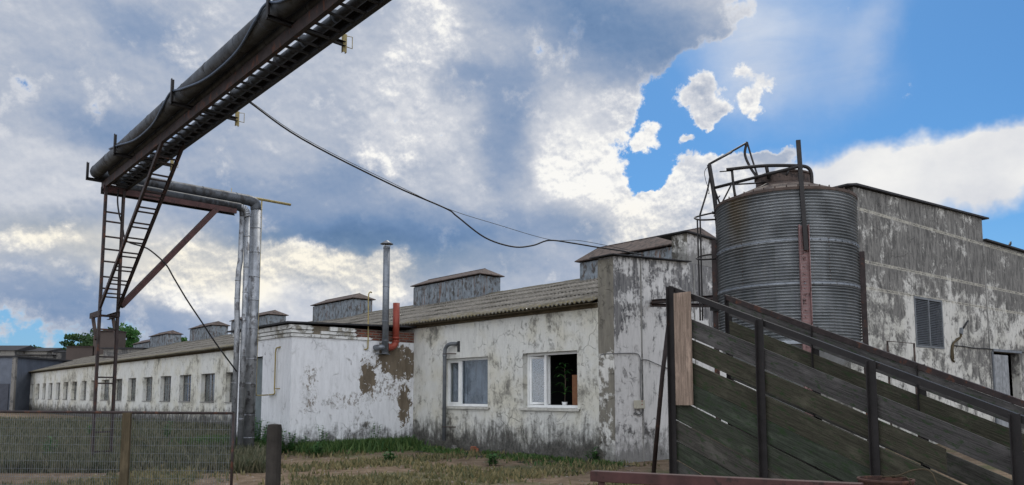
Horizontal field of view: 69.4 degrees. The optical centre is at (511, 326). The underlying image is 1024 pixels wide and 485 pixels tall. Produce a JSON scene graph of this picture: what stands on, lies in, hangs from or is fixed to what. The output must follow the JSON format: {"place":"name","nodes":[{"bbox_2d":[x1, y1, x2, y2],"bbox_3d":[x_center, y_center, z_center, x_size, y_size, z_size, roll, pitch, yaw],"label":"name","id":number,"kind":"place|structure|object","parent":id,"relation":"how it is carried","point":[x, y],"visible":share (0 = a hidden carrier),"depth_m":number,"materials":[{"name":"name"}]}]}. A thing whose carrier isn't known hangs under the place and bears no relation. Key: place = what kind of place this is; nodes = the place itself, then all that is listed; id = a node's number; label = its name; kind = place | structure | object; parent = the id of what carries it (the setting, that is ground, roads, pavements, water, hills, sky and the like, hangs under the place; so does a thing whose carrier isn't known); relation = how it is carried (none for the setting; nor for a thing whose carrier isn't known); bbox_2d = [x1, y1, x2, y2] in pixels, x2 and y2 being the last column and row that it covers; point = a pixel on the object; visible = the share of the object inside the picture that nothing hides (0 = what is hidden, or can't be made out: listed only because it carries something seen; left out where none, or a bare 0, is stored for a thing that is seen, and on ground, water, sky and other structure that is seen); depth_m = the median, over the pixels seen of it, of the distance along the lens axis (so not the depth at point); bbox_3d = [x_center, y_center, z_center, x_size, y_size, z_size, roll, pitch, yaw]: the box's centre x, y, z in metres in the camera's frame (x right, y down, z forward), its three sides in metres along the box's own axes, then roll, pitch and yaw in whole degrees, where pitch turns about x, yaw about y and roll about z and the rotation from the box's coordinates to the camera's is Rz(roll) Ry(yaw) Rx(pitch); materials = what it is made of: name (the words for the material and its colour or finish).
{"place":"outdoors","nodes":[
{"label":"outdoors","id":0,"kind":"place"},
{"bbox_2d":[0,345,36,355],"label":"distant shed","id":1,"kind":"structure","parent":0,"point":[9,350],"depth_m":105.06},
{"bbox_2d":[25,348,63,353],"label":"distant shed","id":2,"kind":"structure","parent":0,"point":[43,351],"depth_m":106.40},
{"bbox_2d":[100,348,150,399],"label":"building","id":3,"kind":"structure","parent":0,"point":[109,351],"depth_m":60.06,"materials":[{"name":"white concrete"}]},
{"bbox_2d":[0,415,265,472],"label":"tall grass","id":4,"kind":"structure","parent":0,"point":[251,459],"depth_m":18.73,"materials":[{"name":"green plant"}]},
{"bbox_2d":[3,454,663,484],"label":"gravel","id":5,"kind":"structure","parent":0,"point":[367,474],"depth_m":14.86,"materials":[{"name":"grey gravel"}]},
{"bbox_2d":[0,413,1011,484],"bbox_3d":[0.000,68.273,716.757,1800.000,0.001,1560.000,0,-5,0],"label":"ground","id":6,"kind":"structure","parent":0,"point":[483,463],"depth_m":15.60,"materials":[{"name":"green plant"}]},
{"bbox_2d":[9,357,17,409],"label":"concrete post","id":7,"kind":"object","parent":6,"relation":"on","point":[13,383],"visible":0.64,"depth_m":68.72,"materials":[{"name":"grey concrete"}]},
{"bbox_2d":[0,356,72,409],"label":"blue grey shed","id":8,"kind":"structure","parent":6,"relation":"on","point":[26,365],"depth_m":70.95,"materials":[{"name":"metal"}]},
{"bbox_2d":[0,384,8,409],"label":"door","id":9,"kind":"structure","parent":8,"relation":"in","point":[4,388],"depth_m":69.59,"materials":[{"name":"grey metal"}]},
{"bbox_2d":[15,352,65,359],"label":"concrete workshop","id":10,"kind":"structure","parent":6,"relation":"on","point":[57,355],"depth_m":96.05,"materials":[{"name":"grey concrete"}]},
{"bbox_2d":[61,353,65,359],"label":"window","id":11,"kind":"structure","parent":10,"relation":"in","point":[63,355],"depth_m":95.96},
{"bbox_2d":[40,437,59,454],"bbox_3d":[-11.044,2.942,17.659,0.366,0.615,0.486,-2,-6,20],"label":"weed","id":12,"kind":"object","parent":6,"relation":"on","point":[49,445],"visible":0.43,"depth_m":17.65,"materials":[{"name":"green plant"}]},
{"bbox_2d":[59,333,92,349],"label":"tree","id":13,"kind":"object","parent":6,"relation":"on","point":[86,339],"visible":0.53,"depth_m":102.67,"materials":[{"name":"green plant"}]},
{"bbox_2d":[66,330,126,359],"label":"brown metal hut","id":14,"kind":"object","parent":6,"relation":"on","point":[107,339],"visible":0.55,"depth_m":94.16,"materials":[{"name":"paint"}]},
{"bbox_2d":[0,410,234,484],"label":"fence","id":15,"kind":"object","parent":6,"relation":"on","point":[125,452],"visible":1,"depth_m":12.04,"materials":[{"name":"metal"}]},
{"bbox_2d":[119,322,141,347],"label":"tree","id":16,"kind":"object","parent":6,"relation":"on","point":[132,334],"visible":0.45,"depth_m":98.75,"materials":[{"name":"green plant"}]},
{"bbox_2d":[163,421,172,437],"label":"weed","id":17,"kind":"object","parent":6,"relation":"on","point":[167,430],"visible":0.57,"depth_m":23.94,"materials":[{"name":"green plant"}]},
{"bbox_2d":[86,0,391,456],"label":"pipe rack","id":18,"kind":"object","parent":6,"relation":"on","point":[318,12],"visible":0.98,"depth_m":14.85,"materials":[{"name":"metal"}]},
{"bbox_2d":[117,189,236,371],"bbox_3d":[-8.308,-1.059,18.561,3.069,4.328,0.224,5,-7,-42],"label":"black tower cable","id":19,"kind":"object","parent":18,"relation":"hanging from","point":[177,285],"visible":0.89,"depth_m":18.45,"materials":[{"name":"black rubber"}]},
{"bbox_2d":[109,0,285,149],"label":"sagging hose","id":20,"kind":"object","parent":18,"relation":"attached to","point":[218,68],"visible":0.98,"depth_m":11.91,"materials":[{"name":"black rubber"}]},
{"bbox_2d":[90,0,308,448],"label":"insulated heating pipe","id":21,"kind":"object","parent":18,"relation":"on","point":[262,29],"visible":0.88,"depth_m":16.94,"materials":[{"name":"silver metal"}]},
{"bbox_2d":[108,0,321,448],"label":"thin insulated pipe","id":22,"kind":"object","parent":18,"relation":"on","point":[303,10],"visible":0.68,"depth_m":18.57,"materials":[{"name":"silver metal"}]},
{"bbox_2d":[125,0,365,447],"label":"narrow insulated pipe","id":23,"kind":"object","parent":18,"relation":"on","point":[330,20],"visible":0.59,"depth_m":15.49,"materials":[{"name":"silver metal"}]},
{"bbox_2d":[254,417,259,441],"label":"weed","id":24,"kind":"object","parent":6,"relation":"on","point":[256,428],"visible":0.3,"depth_m":21.54,"materials":[{"name":"green plant"}]},
{"bbox_2d":[255,420,266,441],"bbox_3d":[-7.260,3.119,21.352,0.581,0.947,0.507,3,-6,-30],"label":"weed","id":25,"kind":"object","parent":6,"relation":"on","point":[260,431],"visible":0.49,"depth_m":21.36,"materials":[{"name":"green plant"}]},
{"bbox_2d":[265,424,281,484],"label":"stout wooden post","id":26,"kind":"object","parent":6,"relation":"on","point":[273,455],"visible":1,"depth_m":7.85,"materials":[{"name":"grey wood"}]},
{"bbox_2d":[281,429,287,453],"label":"weed","id":27,"kind":"object","parent":6,"relation":"on","point":[283,438],"visible":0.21,"depth_m":20.23,"materials":[{"name":"green plant"}]},
{"bbox_2d":[286,432,300,452],"bbox_3d":[-6.006,3.216,20.428,0.475,0.581,0.495,0,-5,0],"label":"weed","id":28,"kind":"object","parent":6,"relation":"on","point":[292,441],"visible":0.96,"depth_m":20.40,"materials":[{"name":"green plant"}]},
{"bbox_2d":[169,433,439,455],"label":"wall foot grass","id":29,"kind":"structure","parent":6,"relation":"on","point":[373,445],"depth_m":21.17,"materials":[{"name":"green plant"}]},
{"bbox_2d":[301,436,311,443],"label":"weed","id":30,"kind":"object","parent":6,"relation":"on","point":[304,439],"visible":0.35,"depth_m":20.70,"materials":[{"name":"green plant"}]},
{"bbox_2d":[310,441,325,456],"bbox_3d":[-5.056,3.205,19.302,0.456,0.395,0.462,-5,-7,40],"label":"weed","id":31,"kind":"object","parent":6,"relation":"on","point":[317,446],"visible":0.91,"depth_m":19.29,"materials":[{"name":"green plant"}]},
{"bbox_2d":[227,321,416,450],"bbox_3d":[-6.138,1.946,23.646,4.401,3.905,4.450,5,-7,-42],"label":"brick annex","id":32,"kind":"object","parent":6,"relation":"on","point":[336,380],"visible":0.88,"depth_m":21.97,"materials":[{"name":"paint"}]},
{"bbox_2d":[254,358,262,437],"bbox_3d":[-7.761,2.204,22.708,0.050,2.476,0.960,5,-7,-42],"label":"door","id":33,"kind":"structure","parent":32,"relation":"in","point":[259,360],"depth_m":22.69,"materials":[{"name":"grey metal"}]},
{"bbox_2d":[231,188,290,395],"bbox_3d":[-7.854,-0.977,19.788,1.267,5.656,4.602,-3,-6,31],"label":"yellow gas pipe","id":34,"kind":"object","parent":32,"relation":"attached to","point":[273,201],"visible":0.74,"depth_m":20.89,"materials":[{"name":"metal"}]},
{"bbox_2d":[364,291,371,349],"bbox_3d":[-4.406,-0.183,22.628,0.231,1.823,0.076,2,-6,-23],"label":"gas vent pipe","id":35,"kind":"object","parent":32,"relation":"attached to","point":[368,323],"visible":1,"depth_m":22.58,"materials":[{"name":"metal"}]},
{"bbox_2d":[373,240,392,354],"bbox_3d":[-3.926,-0.924,22.866,0.538,3.554,0.441,5,-7,-42],"label":"flue pipe","id":36,"kind":"object","parent":32,"relation":"on","point":[384,347],"visible":1,"depth_m":22.77,"materials":[{"name":"metal"}]},
{"bbox_2d":[389,303,399,350],"bbox_3d":[-3.690,0.013,23.005,0.427,1.516,0.238,5,-7,-42],"label":"red vent pipe","id":37,"kind":"object","parent":32,"relation":"on","point":[394,344],"visible":0.95,"depth_m":22.98,"materials":[{"name":"orange plastic"}]},
{"bbox_2d":[317,424,329,441],"bbox_3d":[-5.405,3.175,21.081,0.500,0.785,0.438,3,-6,-29],"label":"weed","id":38,"kind":"object","parent":6,"relation":"on","point":[322,437],"visible":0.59,"depth_m":21.10,"materials":[{"name":"green plant"}]},
{"bbox_2d":[29,227,715,461],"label":"long farm building","id":39,"kind":"structure","parent":6,"relation":"on","point":[525,341],"depth_m":22.97,"materials":[{"name":"white paint"}]},
{"bbox_2d":[62,382,67,399],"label":"window","id":40,"kind":"structure","parent":39,"relation":"in","point":[66,382],"depth_m":61.37,"materials":[{"name":"white glass"}]},
{"bbox_2d":[70,382,76,399],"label":"window","id":41,"kind":"structure","parent":39,"relation":"in","point":[75,389],"depth_m":59.07,"materials":[{"name":"white glass"}]},
{"bbox_2d":[84,381,86,399],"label":"window","id":42,"kind":"structure","parent":39,"relation":"in","point":[85,381],"depth_m":56.84,"materials":[{"name":"white glass"}]},
{"bbox_2d":[102,380,108,400],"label":"window","id":43,"kind":"structure","parent":39,"relation":"in","point":[107,391],"depth_m":52.12,"materials":[{"name":"white glass"}]},
{"bbox_2d":[115,379,121,400],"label":"window","id":44,"kind":"structure","parent":39,"relation":"in","point":[118,379],"depth_m":49.64,"materials":[{"name":"white glass"}]},
{"bbox_2d":[127,378,135,400],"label":"window","id":45,"kind":"structure","parent":39,"relation":"in","point":[132,378],"depth_m":47.20,"materials":[{"name":"white glass"}]},
{"bbox_2d":[146,377,151,400],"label":"window","id":46,"kind":"structure","parent":39,"relation":"in","point":[150,380],"depth_m":44.90,"materials":[{"name":"white glass"}]},
{"bbox_2d":[159,376,170,401],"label":"window","id":47,"kind":"structure","parent":39,"relation":"in","point":[167,384],"depth_m":42.31,"materials":[{"name":"white glass"}]},
{"bbox_2d":[178,375,190,401],"bbox_3d":[-17.348,3.314,39.568,0.395,1.450,1.783,5,-7,-42],"label":"window","id":48,"kind":"structure","parent":39,"relation":"in","point":[188,379],"depth_m":39.93,"materials":[{"name":"white glass"}]},
{"bbox_2d":[203,373,214,402],"bbox_3d":[-15.170,3.083,37.093,0.310,1.450,1.895,5,-7,-42],"label":"window","id":49,"kind":"structure","parent":39,"relation":"in","point":[205,401],"depth_m":37.45,"materials":[{"name":"glass"}]},
{"bbox_2d":[224,372,232,402],"bbox_3d":[-13.121,2.873,34.824,0.310,1.450,1.382,5,-7,-42],"label":"window","id":50,"kind":"structure","parent":39,"relation":"in","point":[231,373],"depth_m":35.36,"materials":[{"name":"white glass"}]},
{"bbox_2d":[442,341,459,440],"bbox_3d":[-1.827,1.907,21.966,0.629,2.946,0.245,-3,-6,26],"label":"wall drain pipe","id":51,"kind":"object","parent":39,"relation":"attached to","point":[444,356],"depth_m":22.04,"materials":[{"name":"metal"}]},
{"bbox_2d":[439,357,489,408],"bbox_3d":[-1.325,1.667,21.727,0.300,1.495,2.290,5,-7,-42],"label":"window","id":52,"kind":"structure","parent":39,"relation":"in","point":[451,405],"depth_m":22.09,"materials":[{"name":"white plastic"}]},
{"bbox_2d":[452,359,487,403],"bbox_3d":[-1.161,1.633,21.878,0.040,1.600,1.970,5,-7,-42],"label":"net curtain","id":53,"kind":"object","parent":39,"relation":"hanging from","point":[475,381],"visible":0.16,"depth_m":21.87,"materials":[{"name":"white fabric"}]},
{"bbox_2d":[518,351,579,410],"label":"window","id":54,"kind":"structure","parent":39,"relation":"in","point":[547,359],"depth_m":19.50,"materials":[{"name":"white plastic"}]},
{"bbox_2d":[551,363,572,404],"bbox_3d":[1.383,1.517,19.236,0.692,1.141,0.770,2,-6,-21],"label":"house plant","id":55,"kind":"object","parent":39,"relation":"on","point":[565,388],"visible":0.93,"depth_m":19.20,"materials":[{"name":"green plant"}]},
{"bbox_2d":[572,375,577,404],"bbox_3d":[1.685,1.620,18.716,0.020,0.800,0.420,5,-7,-42],"label":"wooden board","id":56,"kind":"object","parent":39,"relation":"attached to","point":[574,391],"visible":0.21,"depth_m":18.80,"materials":[{"name":"brown wood"}]},
{"bbox_2d":[371,423,381,438],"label":"weed","id":57,"kind":"object","parent":6,"relation":"on","point":[374,433],"visible":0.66,"depth_m":22.26,"materials":[{"name":"green plant"}]},
{"bbox_2d":[378,451,395,461],"bbox_3d":[-2.930,3.106,17.607,0.416,0.278,0.454,-1,-6,15],"label":"weed","id":58,"kind":"object","parent":6,"relation":"on","point":[389,457],"visible":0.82,"depth_m":17.60,"materials":[{"name":"green plant"}]},
{"bbox_2d":[486,454,501,465],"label":"weed","id":59,"kind":"object","parent":6,"relation":"on","point":[491,459],"visible":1,"depth_m":16.86,"materials":[{"name":"green plant"}]},
{"bbox_2d":[417,449,632,467],"bbox_3d":[-0.725,3.427,19.612,1.546,0.001,8.900,5,-7,-42],"label":"soil strip","id":60,"kind":"object","parent":6,"relation":"on","point":[522,461],"visible":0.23,"depth_m":18.19,"materials":[{"name":"brown soil"}]},
{"bbox_2d":[387,444,624,470],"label":"grass","id":61,"kind":"structure","parent":60,"relation":"on","point":[426,449],"depth_m":18.60,"materials":[{"name":"green plant"}]},
{"bbox_2d":[585,447,601,460],"bbox_3d":[1.925,3.060,17.645,0.482,0.377,0.407,0,-5,0],"label":"weed","id":62,"kind":"object","parent":60,"relation":"on","point":[593,455],"visible":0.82,"depth_m":17.66,"materials":[{"name":"green plant"}]},
{"bbox_2d":[589,253,755,462],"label":"gable end wall","id":63,"kind":"structure","parent":6,"relation":"on","point":[630,319],"depth_m":18.03,"materials":[{"name":"paint"}]},
{"bbox_2d":[250,102,643,255],"bbox_3d":[-0.722,-2.872,15.886,9.618,2.239,0.378,3,-6,-31],"label":"overhead cable","id":64,"kind":"object","parent":63,"relation":"attached to","point":[291,132],"visible":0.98,"depth_m":15.29,"materials":[{"name":"black rubber"}]},
{"bbox_2d":[251,102,627,249],"bbox_3d":[-0.953,-3.009,15.729,8.982,1.976,0.283,3,-6,-31],"label":"thin support wire","id":65,"kind":"object","parent":64,"relation":"attached to","point":[424,198],"visible":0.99,"depth_m":15.21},
{"bbox_2d":[600,353,643,415],"bbox_3d":[2.631,1.375,17.594,1.593,1.540,0.024,5,-7,-42],"label":"power cable","id":66,"kind":"object","parent":63,"relation":"attached to","point":[640,376],"visible":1,"depth_m":18.03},
{"bbox_2d":[634,400,644,408],"bbox_3d":[3.095,1.887,17.925,0.316,0.200,0.116,5,-7,-42],"label":"junction box","id":67,"kind":"object","parent":63,"relation":"attached to","point":[639,404],"visible":1,"depth_m":17.85,"materials":[{"name":"beige plastic"}]},
{"bbox_2d":[650,295,712,306],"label":"tie beam","id":68,"kind":"structure","parent":63,"relation":"attached to","point":[655,302],"depth_m":17.71,"materials":[{"name":"metal"}]},
{"bbox_2d":[657,230,715,267],"bbox_3d":[5.428,-2.028,20.970,3.000,0.836,0.966,5,-7,-42],"label":"concrete shaft","id":69,"kind":"object","parent":63,"relation":"on","point":[684,244],"visible":0.57,"depth_m":20.07,"materials":[{"name":"white concrete"}]},
{"bbox_2d":[590,470,862,484],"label":"red steel barrier","id":70,"kind":"object","parent":6,"relation":"on","point":[601,477],"visible":1,"depth_m":6.54,"materials":[{"name":"metal"}]},
{"bbox_2d":[711,169,868,440],"bbox_3d":[5.371,-0.038,14.392,2.639,5.941,2.639,2,-6,-17],"label":"grain silo","id":71,"kind":"object","parent":6,"relation":"on","point":[763,257],"visible":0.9,"depth_m":13.41,"materials":[{"name":"metal"}]},
{"bbox_2d":[694,211,715,320],"bbox_3d":[3.882,-1.236,14.701,0.503,2.238,0.489,0,-5,0],"label":"caged ladder","id":72,"kind":"object","parent":71,"relation":"attached to","point":[698,257],"visible":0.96,"depth_m":14.71,"materials":[{"name":"black metal"}]},
{"bbox_2d":[699,142,813,233],"bbox_3d":[4.931,-2.893,14.451,1.346,2.202,2.138,4,-7,-38],"label":"silo top railing","id":73,"kind":"object","parent":71,"relation":"attached to","point":[715,196],"visible":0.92,"depth_m":14.37,"materials":[{"name":"black metal"}]},
{"bbox_2d":[796,140,808,249],"bbox_3d":[5.204,-2.367,13.262,0.130,2.031,0.084,-1,-5,7],"label":"silo mast","id":74,"kind":"object","parent":71,"relation":"attached to","point":[802,197],"visible":1,"depth_m":13.24,"materials":[{"name":"black metal"}]},
{"bbox_2d":[666,285,1023,484],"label":"plank loading ramp","id":75,"kind":"structure","parent":6,"relation":"on","point":[761,434],"depth_m":8.78,"materials":[{"name":"brown wood"}]},
{"bbox_2d":[651,330,666,472],"bbox_3d":[2.108,0.988,10.409,0.082,2.151,0.423,4,-6,-33],"label":"leaning pole","id":76,"kind":"object","parent":75,"relation":"attached to","point":[659,409],"visible":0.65,"depth_m":10.41,"materials":[{"name":"paint"}]},
{"bbox_2d":[674,291,692,404],"bbox_3d":[2.270,0.290,9.795,0.030,1.495,0.255,5,-7,-42],"label":"fresh plank","id":77,"kind":"object","parent":75,"relation":"attached to","point":[683,351],"visible":1,"depth_m":9.78,"materials":[{"name":"brown wood"}]},
{"bbox_2d":[857,469,937,484],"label":"rusty drum","id":78,"kind":"object","parent":6,"relation":"on","point":[899,479],"visible":1,"depth_m":6.20,"materials":[{"name":"brown metal"}]},
{"bbox_2d":[886,341,918,436],"bbox_3d":[11.850,2.070,22.377,1.720,3.222,0.059,4,-7,-36],"label":"steel hoop rail","id":79,"kind":"object","parent":6,"relation":"on","point":[887,346],"visible":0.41,"depth_m":22.85,"materials":[{"name":"grey metal"}]},
{"bbox_2d":[821,183,1023,447],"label":"concrete barn","id":80,"kind":"structure","parent":6,"relation":"on","point":[938,276],"depth_m":25.52,"materials":[{"name":"grey paint"}]},
{"bbox_2d":[914,296,944,348],"bbox_3d":[13.939,-0.108,24.891,2.007,1.676,0.240,4,-7,-36],"label":"louvred window","id":81,"kind":"structure","parent":80,"relation":"in","point":[926,325],"depth_m":24.87,"materials":[{"name":"grey paint"}]},
{"bbox_2d":[951,320,968,362],"bbox_3d":[15.774,0.504,26.030,1.509,1.565,0.080,4,-7,-36],"label":"wall conduit","id":82,"kind":"object","parent":80,"relation":"attached to","point":[955,341],"depth_m":25.82,"materials":[{"name":"metal"}]},
{"bbox_2d":[954,345,1023,352],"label":"barn wall cable","id":83,"kind":"object","parent":80,"relation":"attached to","point":[978,348],"visible":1,"depth_m":26.73,"materials":[{"name":"black rubber"}]},
{"bbox_2d":[994,354,1009,427],"bbox_3d":[18.526,2.583,27.908,1.298,3.024,0.035,4,-7,-36],"label":"door","id":84,"kind":"structure","parent":80,"relation":"in","point":[1001,368],"depth_m":27.93,"materials":[{"name":"grey metal"}]},
{"bbox_2d":[0,0,1023,347],"label":"sky","id":85,"kind":"structure","parent":0,"point":[603,122],"materials":[{"name":"blue"}]}
]}

